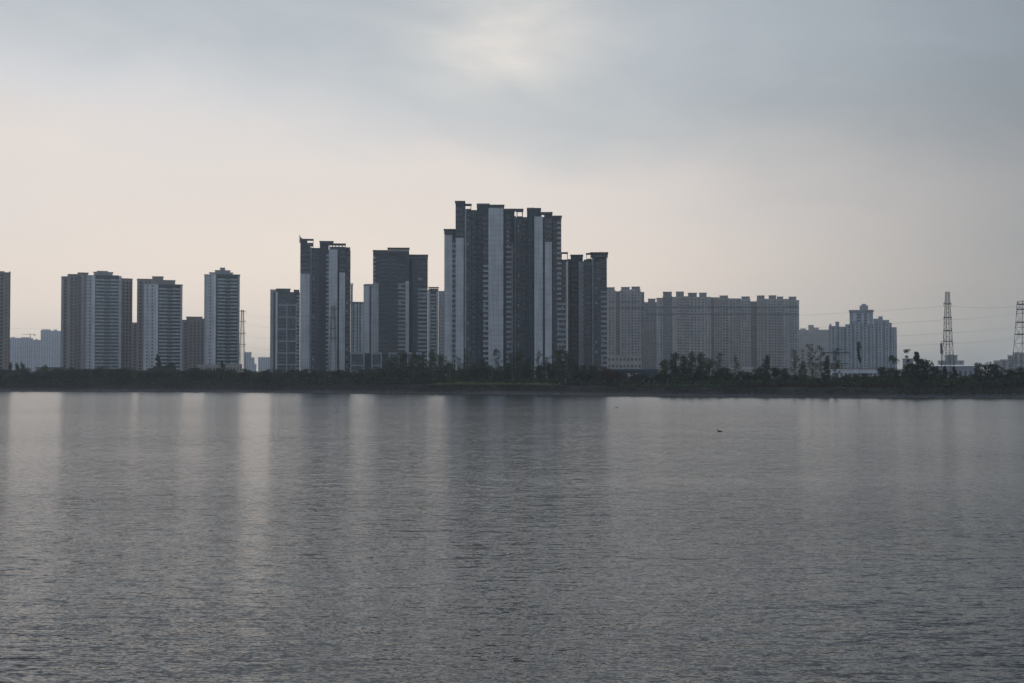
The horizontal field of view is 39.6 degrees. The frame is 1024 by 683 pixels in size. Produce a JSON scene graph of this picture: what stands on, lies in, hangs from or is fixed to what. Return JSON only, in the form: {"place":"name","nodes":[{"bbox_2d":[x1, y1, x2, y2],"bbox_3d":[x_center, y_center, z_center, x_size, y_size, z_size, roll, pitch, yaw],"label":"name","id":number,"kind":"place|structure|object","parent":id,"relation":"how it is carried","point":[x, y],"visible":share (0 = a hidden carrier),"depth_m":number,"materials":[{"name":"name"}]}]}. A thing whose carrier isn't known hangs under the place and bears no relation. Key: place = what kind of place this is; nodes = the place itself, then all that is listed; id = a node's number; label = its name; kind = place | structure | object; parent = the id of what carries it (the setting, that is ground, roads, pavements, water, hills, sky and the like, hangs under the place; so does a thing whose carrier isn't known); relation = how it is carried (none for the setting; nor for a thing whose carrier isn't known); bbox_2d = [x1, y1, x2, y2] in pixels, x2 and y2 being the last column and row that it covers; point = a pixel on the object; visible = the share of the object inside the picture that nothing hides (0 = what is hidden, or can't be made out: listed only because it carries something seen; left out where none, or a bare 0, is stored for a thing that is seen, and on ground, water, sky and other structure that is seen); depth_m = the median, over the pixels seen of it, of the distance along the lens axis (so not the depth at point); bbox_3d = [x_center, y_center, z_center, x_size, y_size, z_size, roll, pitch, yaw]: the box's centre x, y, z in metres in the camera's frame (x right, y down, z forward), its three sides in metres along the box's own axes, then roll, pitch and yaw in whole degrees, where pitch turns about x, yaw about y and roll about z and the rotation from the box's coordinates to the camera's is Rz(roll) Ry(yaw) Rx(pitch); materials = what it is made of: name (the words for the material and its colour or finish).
{"place":"outdoors","nodes":[
{"label":"outdoors","id":0,"kind":"place"},
{"bbox_2d":[0,391,1023,682],"bbox_3d":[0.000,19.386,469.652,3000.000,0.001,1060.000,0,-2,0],"label":"water","id":1,"kind":"structure","parent":0,"point":[288,537],"depth_m":62.44,"materials":[{"name":"grey liquid"}]},
{"bbox_2d":[0,382,1023,397],"bbox_3d":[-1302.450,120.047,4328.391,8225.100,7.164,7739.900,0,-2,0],"label":"ground","id":2,"kind":"structure","parent":0,"point":[587,390],"depth_m":615.04,"materials":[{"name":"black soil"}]},
{"bbox_2d":[0,271,10,368],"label":"apartment tower","id":3,"kind":"structure","parent":2,"relation":"on","point":[5,280],"depth_m":1204.94,"materials":[{"name":"grey concrete"}]},
{"bbox_2d":[10,337,40,371],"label":"distant block","id":4,"kind":"structure","parent":2,"relation":"on","point":[28,353],"depth_m":3303.28,"materials":[{"name":"grey concrete"}]},
{"bbox_2d":[10,339,39,371],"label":"window","id":5,"kind":"structure","parent":4,"relation":"in","point":[10,339],"depth_m":3302.71,"materials":[{"name":"grey glass"}]},
{"bbox_2d":[40,329,60,366],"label":"distant block","id":6,"kind":"structure","parent":2,"relation":"on","point":[50,352],"depth_m":3301.00,"materials":[{"name":"grey concrete"}]},
{"bbox_2d":[41,331,60,366],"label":"window","id":7,"kind":"structure","parent":6,"relation":"in","point":[42,331],"depth_m":3300.29,"materials":[{"name":"grey glass"}]},
{"bbox_2d":[50,369,66,380],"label":"belt tree","id":8,"kind":"object","parent":2,"relation":"on","point":[57,373],"visible":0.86,"depth_m":839.27,"materials":[{"name":"green plant"}]},
{"bbox_2d":[66,368,82,382],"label":"belt tree","id":9,"kind":"object","parent":2,"relation":"on","point":[73,374],"visible":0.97,"depth_m":830.83,"materials":[{"name":"green plant"}]},
{"bbox_2d":[61,271,132,382],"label":"apartment tower","id":10,"kind":"structure","parent":2,"relation":"on","point":[96,307],"depth_m":1251.61,"materials":[{"name":"grey concrete"}]},
{"bbox_2d":[91,367,103,382],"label":"belt tree","id":11,"kind":"object","parent":2,"relation":"on","point":[97,375],"visible":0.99,"depth_m":826.77,"materials":[{"name":"green plant"}]},
{"bbox_2d":[132,322,136,369],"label":"apartment tower","id":12,"kind":"structure","parent":2,"relation":"on","point":[134,346],"depth_m":1420.18,"materials":[{"name":"concrete"}]},
{"bbox_2d":[137,276,182,376],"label":"apartment tower","id":13,"kind":"structure","parent":2,"relation":"on","point":[159,308],"depth_m":1233.61,"materials":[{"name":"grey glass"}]},
{"bbox_2d":[164,367,177,382],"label":"belt tree","id":14,"kind":"object","parent":2,"relation":"on","point":[170,373],"visible":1,"depth_m":807.82,"materials":[{"name":"green plant"}]},
{"bbox_2d":[182,316,203,382],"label":"apartment tower","id":15,"kind":"structure","parent":2,"relation":"on","point":[194,328],"depth_m":1380.42,"materials":[{"name":"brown concrete"}]},
{"bbox_2d":[186,368,202,384],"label":"belt tree","id":16,"kind":"object","parent":2,"relation":"on","point":[195,371],"visible":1,"depth_m":800.33,"materials":[{"name":"green plant"}]},
{"bbox_2d":[197,364,221,370],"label":"beige annex","id":17,"kind":"object","parent":2,"relation":"on","point":[211,367],"visible":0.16,"depth_m":1129.85,"materials":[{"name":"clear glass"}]},
{"bbox_2d":[204,268,239,369],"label":"apartment tower","id":18,"kind":"structure","parent":2,"relation":"on","point":[222,291],"depth_m":1222.76,"materials":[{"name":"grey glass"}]},
{"bbox_2d":[226,364,241,375],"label":"tan gatehouse","id":19,"kind":"object","parent":2,"relation":"on","point":[238,367],"visible":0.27,"depth_m":1119.83,"materials":[{"name":"beige concrete"}]},
{"bbox_2d":[239,310,245,371],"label":"lattice pylon","id":20,"kind":"object","parent":2,"relation":"on","point":[243,336],"visible":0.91,"depth_m":1149.86,"materials":[{"name":"metal"}]},
{"bbox_2d":[244,352,255,371],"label":"distant block","id":21,"kind":"structure","parent":2,"relation":"on","point":[249,364],"depth_m":2999.49,"materials":[{"name":"grey concrete"}]},
{"bbox_2d":[258,357,269,371],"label":"distant block","id":22,"kind":"structure","parent":2,"relation":"on","point":[263,363],"depth_m":3099.61,"materials":[{"name":"grey concrete"}]},
{"bbox_2d":[270,288,299,372],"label":"glass apartment block","id":23,"kind":"structure","parent":2,"relation":"on","point":[285,310],"depth_m":1181.46,"materials":[{"name":"grey concrete"}]},
{"bbox_2d":[299,234,350,383],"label":"residential tower","id":24,"kind":"structure","parent":2,"relation":"on","point":[325,270],"depth_m":1002.39,"materials":[{"name":"grey concrete"}]},
{"bbox_2d":[350,283,363,351],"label":"residential tower","id":25,"kind":"structure","parent":2,"relation":"on","point":[356,340],"depth_m":1300.38,"materials":[{"name":"grey concrete"}]},
{"bbox_2d":[363,284,372,352],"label":"residential tower","id":26,"kind":"structure","parent":2,"relation":"on","point":[368,316],"depth_m":1220.65,"materials":[{"name":"grey concrete"}]},
{"bbox_2d":[349,352,424,382],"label":"shop block","id":27,"kind":"structure","parent":2,"relation":"on","point":[366,361],"depth_m":960.89,"materials":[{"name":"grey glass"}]},
{"bbox_2d":[385,357,398,377],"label":"shore tree","id":28,"kind":"object","parent":2,"relation":"on","point":[389,364],"visible":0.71,"depth_m":732.46,"materials":[{"name":"green plant"}]},
{"bbox_2d":[373,247,427,376],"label":"residential tower","id":29,"kind":"structure","parent":2,"relation":"on","point":[400,287],"depth_m":1052.31,"materials":[{"name":"grey concrete"}]},
{"bbox_2d":[396,350,408,376],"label":"shore tree","id":30,"kind":"object","parent":2,"relation":"on","point":[401,362],"visible":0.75,"depth_m":725.97,"materials":[{"name":"green plant"}]},
{"bbox_2d":[407,352,417,382],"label":"shore tree","id":31,"kind":"object","parent":2,"relation":"on","point":[412,366],"visible":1,"depth_m":719.75,"materials":[{"name":"green plant"}]},
{"bbox_2d":[417,354,427,374],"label":"shore tree","id":32,"kind":"object","parent":2,"relation":"on","point":[421,365],"visible":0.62,"depth_m":724.58,"materials":[{"name":"green plant"}]},
{"bbox_2d":[425,351,437,378],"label":"shore tree","id":33,"kind":"object","parent":2,"relation":"on","point":[432,358],"visible":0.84,"depth_m":717.19,"materials":[{"name":"green plant"}]},
{"bbox_2d":[428,287,438,374],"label":"residential tower","id":34,"kind":"structure","parent":2,"relation":"on","point":[432,320],"depth_m":1200.77,"materials":[{"name":"grey concrete"}]},
{"bbox_2d":[433,354,448,380],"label":"shore tree","id":35,"kind":"object","parent":2,"relation":"on","point":[440,361],"visible":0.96,"depth_m":709.88,"materials":[{"name":"green plant"}]},
{"bbox_2d":[439,291,443,367],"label":"residential tower","id":36,"kind":"structure","parent":2,"relation":"on","point":[441,322],"depth_m":1256.03,"materials":[{"name":"grey concrete"}]},
{"bbox_2d":[477,358,488,380],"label":"shore tree","id":37,"kind":"object","parent":2,"relation":"on","point":[482,365],"visible":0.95,"depth_m":681.61,"materials":[{"name":"green plant"}]},
{"bbox_2d":[444,201,526,377],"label":"residential tower","id":38,"kind":"structure","parent":2,"relation":"on","point":[485,280],"depth_m":854.88,"materials":[{"name":"grey concrete"}]},
{"bbox_2d":[504,211,525,367],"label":"window","id":39,"kind":"structure","parent":38,"relation":"in","point":[523,219],"depth_m":856.95,"materials":[{"name":"black glass"}]},
{"bbox_2d":[480,366,494,379],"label":"belt tree","id":40,"kind":"object","parent":2,"relation":"on","point":[489,371],"visible":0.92,"depth_m":680.47,"materials":[{"name":"green plant"}]},
{"bbox_2d":[428,381,561,385],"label":"grass strip","id":41,"kind":"object","parent":2,"relation":"on","point":[485,383],"depth_m":664.49,"materials":[{"name":"green plant"}]},
{"bbox_2d":[0,375,1023,387],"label":"undergrowth","id":42,"kind":"object","parent":2,"relation":"on","point":[938,382],"visible":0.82,"depth_m":657.65,"materials":[{"name":"green plant"}]},
{"bbox_2d":[0,388,1023,397],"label":"shore stones","id":43,"kind":"object","parent":2,"relation":"on","point":[729,395],"visible":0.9,"depth_m":606.95,"materials":[{"name":"grey stone"}]},
{"bbox_2d":[508,351,518,379],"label":"shore tree","id":44,"kind":"object","parent":2,"relation":"on","point":[513,365],"visible":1,"depth_m":663.50,"materials":[{"name":"green plant"}]},
{"bbox_2d":[516,350,527,378],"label":"shore tree","id":45,"kind":"object","parent":2,"relation":"on","point":[520,360],"visible":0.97,"depth_m":664.17,"materials":[{"name":"green plant"}]},
{"bbox_2d":[522,357,532,379],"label":"shore tree","id":46,"kind":"object","parent":2,"relation":"on","point":[527,362],"visible":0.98,"depth_m":663.02,"materials":[{"name":"green plant"}]},
{"bbox_2d":[534,366,546,380],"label":"belt tree","id":47,"kind":"object","parent":2,"relation":"on","point":[539,370],"visible":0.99,"depth_m":648.93,"materials":[{"name":"green plant"}]},
{"bbox_2d":[527,208,567,376],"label":"residential tower","id":48,"kind":"structure","parent":2,"relation":"on","point":[547,299],"depth_m":841.55,"materials":[{"name":"grey concrete"}]},
{"bbox_2d":[549,348,565,378],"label":"shore tree","id":49,"kind":"object","parent":2,"relation":"on","point":[557,359],"visible":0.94,"depth_m":646.18,"materials":[{"name":"green plant"}]},
{"bbox_2d":[561,351,573,376],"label":"shore tree","id":50,"kind":"object","parent":2,"relation":"on","point":[567,357],"visible":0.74,"depth_m":646.41,"materials":[{"name":"green plant"}]},
{"bbox_2d":[568,252,607,376],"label":"residential tower","id":51,"kind":"structure","parent":2,"relation":"on","point":[587,309],"depth_m":872.98,"materials":[{"name":"grey concrete"}]},
{"bbox_2d":[584,365,599,380],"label":"shore tree","id":52,"kind":"object","parent":2,"relation":"on","point":[591,372],"visible":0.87,"depth_m":631.21,"materials":[{"name":"green plant"}]},
{"bbox_2d":[596,368,610,381],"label":"shore tree","id":53,"kind":"object","parent":2,"relation":"on","point":[604,371],"visible":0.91,"depth_m":623.07,"materials":[{"name":"green plant"}]},
{"bbox_2d":[607,355,641,368],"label":"school building","id":54,"kind":"structure","parent":2,"relation":"on","point":[624,361],"depth_m":1149.93,"materials":[{"name":"grey concrete"}]},
{"bbox_2d":[607,286,643,368],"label":"apartment block","id":55,"kind":"structure","parent":2,"relation":"on","point":[625,307],"depth_m":1482.65,"materials":[{"name":"concrete"}]},
{"bbox_2d":[622,291,642,367],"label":"window","id":56,"kind":"structure","parent":55,"relation":"in","point":[628,291],"depth_m":1482.48,"materials":[{"name":"black glass"}]},
{"bbox_2d":[609,369,658,377],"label":"long shed","id":57,"kind":"structure","parent":2,"relation":"on","point":[651,372],"depth_m":899.80,"materials":[{"name":"grey metal"}]},
{"bbox_2d":[644,299,656,368],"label":"apartment block","id":58,"kind":"structure","parent":2,"relation":"on","point":[650,348],"depth_m":1564.67,"materials":[{"name":"concrete"}]},
{"bbox_2d":[656,359,670,379],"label":"shore tree","id":59,"kind":"object","parent":2,"relation":"on","point":[662,364],"visible":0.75,"depth_m":607.43,"materials":[{"name":"green plant"}]},
{"bbox_2d":[620,383,720,387],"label":"green bank plants","id":60,"kind":"object","parent":2,"relation":"on","point":[672,385],"visible":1,"depth_m":587.71,"materials":[{"name":"green plant"}]},
{"bbox_2d":[665,352,682,378],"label":"shore tree","id":61,"kind":"object","parent":2,"relation":"on","point":[675,369],"visible":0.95,"depth_m":599.91,"materials":[{"name":"green plant"}]},
{"bbox_2d":[656,291,710,378],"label":"apartment block","id":62,"kind":"structure","parent":2,"relation":"on","point":[676,313],"depth_m":1462.43,"materials":[{"name":"concrete"}]},
{"bbox_2d":[670,298,709,371],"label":"window","id":63,"kind":"structure","parent":62,"relation":"in","point":[685,298],"depth_m":1461.64,"materials":[{"name":"grey glass"}]},
{"bbox_2d":[678,355,689,378],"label":"shore tree","id":64,"kind":"object","parent":2,"relation":"on","point":[683,364],"visible":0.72,"depth_m":602.60,"materials":[{"name":"green plant"}]},
{"bbox_2d":[686,351,696,379],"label":"shore tree","id":65,"kind":"object","parent":2,"relation":"on","point":[692,359],"visible":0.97,"depth_m":595.83,"materials":[{"name":"green plant"}]},
{"bbox_2d":[692,352,705,378],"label":"shore tree","id":66,"kind":"object","parent":2,"relation":"on","point":[700,360],"visible":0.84,"depth_m":598.69,"materials":[{"name":"green plant"}]},
{"bbox_2d":[700,358,715,379],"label":"shore tree","id":67,"kind":"object","parent":2,"relation":"on","point":[708,366],"visible":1,"depth_m":591.47,"materials":[{"name":"green plant"}]},
{"bbox_2d":[713,352,722,381],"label":"shore tree","id":68,"kind":"object","parent":2,"relation":"on","point":[717,368],"visible":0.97,"depth_m":588.35,"materials":[{"name":"green plant"}]},
{"bbox_2d":[716,366,735,379],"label":"shore tree","id":69,"kind":"object","parent":2,"relation":"on","point":[723,375],"visible":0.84,"depth_m":590.53,"materials":[{"name":"green plant"}]},
{"bbox_2d":[711,295,750,379],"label":"apartment block","id":70,"kind":"structure","parent":2,"relation":"on","point":[726,308],"depth_m":1503.01,"materials":[{"name":"concrete"}]},
{"bbox_2d":[726,300,749,379],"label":"window","id":71,"kind":"structure","parent":70,"relation":"in","point":[730,300],"depth_m":1501.79,"materials":[{"name":"grey glass"}]},
{"bbox_2d":[737,370,752,380],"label":"shore tree","id":72,"kind":"object","parent":2,"relation":"on","point":[743,376],"visible":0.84,"depth_m":583.56,"materials":[{"name":"green plant"}]},
{"bbox_2d":[761,354,771,381],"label":"shore tree","id":73,"kind":"object","parent":2,"relation":"on","point":[766,370],"visible":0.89,"depth_m":580.82,"materials":[{"name":"green plant"}]},
{"bbox_2d":[750,295,798,378],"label":"apartment block","id":74,"kind":"structure","parent":2,"relation":"on","point":[767,310],"depth_m":1523.47,"materials":[{"name":"concrete"}]},
{"bbox_2d":[765,301,796,377],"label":"window","id":75,"kind":"structure","parent":74,"relation":"in","point":[769,301],"depth_m":1521.35,"materials":[{"name":"grey glass"}]},
{"bbox_2d":[769,366,781,381],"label":"shore tree","id":76,"kind":"object","parent":2,"relation":"on","point":[776,372],"visible":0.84,"depth_m":580.55,"materials":[{"name":"green plant"}]},
{"bbox_2d":[789,349,800,378],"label":"shore tree","id":77,"kind":"object","parent":2,"relation":"on","point":[795,360],"visible":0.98,"depth_m":574.58,"materials":[{"name":"green plant"}]},
{"bbox_2d":[798,361,807,381],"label":"shore tree","id":78,"kind":"object","parent":2,"relation":"on","point":[802,366],"visible":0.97,"depth_m":570.84,"materials":[{"name":"green plant"}]},
{"bbox_2d":[799,348,811,375],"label":"distant block","id":79,"kind":"structure","parent":2,"relation":"on","point":[803,355],"depth_m":1250.95,"materials":[{"name":"grey concrete"}]},
{"bbox_2d":[806,343,817,378],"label":"shore tree","id":80,"kind":"object","parent":2,"relation":"on","point":[810,361],"visible":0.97,"depth_m":570.64,"materials":[{"name":"green plant"}]},
{"bbox_2d":[799,325,828,362],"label":"apartment block","id":81,"kind":"structure","parent":2,"relation":"on","point":[815,337],"depth_m":2300.22,"materials":[{"name":"grey concrete"}]},
{"bbox_2d":[809,331,827,361],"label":"window","id":82,"kind":"structure","parent":81,"relation":"in","point":[809,331],"depth_m":2298.92,"materials":[{"name":"grey glass"}]},
{"bbox_2d":[813,345,824,379],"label":"shore tree","id":83,"kind":"object","parent":2,"relation":"on","point":[820,357],"visible":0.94,"depth_m":570.69,"materials":[{"name":"green plant"}]},
{"bbox_2d":[802,352,848,378],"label":"unfinished building","id":84,"kind":"structure","parent":2,"relation":"on","point":[831,365],"depth_m":1080.67,"materials":[{"name":"grey concrete"}]},
{"bbox_2d":[821,355,830,381],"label":"shore tree","id":85,"kind":"object","parent":2,"relation":"on","point":[826,366],"visible":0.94,"depth_m":564.87,"materials":[{"name":"green plant"}]},
{"bbox_2d":[833,348,840,378],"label":"shore tree","id":86,"kind":"object","parent":2,"relation":"on","point":[836,365],"visible":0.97,"depth_m":564.72,"materials":[{"name":"green plant"}]},
{"bbox_2d":[823,369,876,379],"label":"boundary hall","id":87,"kind":"structure","parent":2,"relation":"on","point":[843,372],"depth_m":999.77,"materials":[{"name":"grey concrete"}]},
{"bbox_2d":[829,304,896,376],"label":"terraced apartment complex","id":88,"kind":"structure","parent":2,"relation":"on","point":[876,356],"depth_m":1499.90,"materials":[{"name":"grey concrete"}]},
{"bbox_2d":[887,368,903,382],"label":"shore tree","id":89,"kind":"object","parent":2,"relation":"on","point":[897,372],"visible":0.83,"depth_m":549.63,"materials":[{"name":"green plant"}]},
{"bbox_2d":[908,351,925,380],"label":"shore tree","id":90,"kind":"object","parent":2,"relation":"on","point":[918,366],"visible":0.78,"depth_m":548.05,"materials":[{"name":"green plant"}]},
{"bbox_2d":[920,358,933,378],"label":"shore tree","id":91,"kind":"object","parent":2,"relation":"on","point":[927,364],"visible":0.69,"depth_m":549.73,"materials":[{"name":"green plant"}]},
{"bbox_2d":[941,292,954,376],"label":"lattice pylon","id":92,"kind":"object","parent":2,"relation":"on","point":[950,322],"visible":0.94,"depth_m":735.17,"materials":[{"name":"metal"}]},
{"bbox_2d":[938,354,963,364],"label":"distant block","id":93,"kind":"structure","parent":2,"relation":"on","point":[955,360],"depth_m":1701.52,"materials":[{"name":"grey concrete"}]},
{"bbox_2d":[926,365,976,377],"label":"warehouse","id":94,"kind":"structure","parent":2,"relation":"on","point":[965,370],"depth_m":959.84,"materials":[{"name":"grey concrete"}]},
{"bbox_2d":[972,362,987,377],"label":"shore tree","id":95,"kind":"object","parent":2,"relation":"on","point":[978,367],"visible":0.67,"depth_m":554.07,"materials":[{"name":"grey plant"}]},
{"bbox_2d":[981,362,998,380],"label":"shore tree","id":96,"kind":"object","parent":2,"relation":"on","point":[990,371],"visible":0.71,"depth_m":550.45,"materials":[{"name":"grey plant"}]},
{"bbox_2d":[989,364,1004,378],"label":"shore tree","id":97,"kind":"object","parent":2,"relation":"on","point":[999,371],"visible":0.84,"depth_m":551.00,"materials":[{"name":"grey plant"}]},
{"bbox_2d":[993,359,1007,373],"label":"distant block","id":98,"kind":"structure","parent":2,"relation":"on","point":[1002,363],"depth_m":1500.74,"materials":[{"name":"grey concrete"}]},
{"bbox_2d":[1007,352,1023,372],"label":"distant block","id":99,"kind":"structure","parent":2,"relation":"on","point":[1017,361],"depth_m":1504.49,"materials":[{"name":"grey concrete"}]},
{"bbox_2d":[1012,301,1023,370],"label":"lattice pylon","id":100,"kind":"object","parent":2,"relation":"on","point":[1022,322],"visible":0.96,"depth_m":699.82,"materials":[{"name":"metal"}]},
{"bbox_2d":[0,0,1023,375],"label":"sky","id":101,"kind":"structure","parent":0,"point":[836,157],"materials":[{"name":"grey"}]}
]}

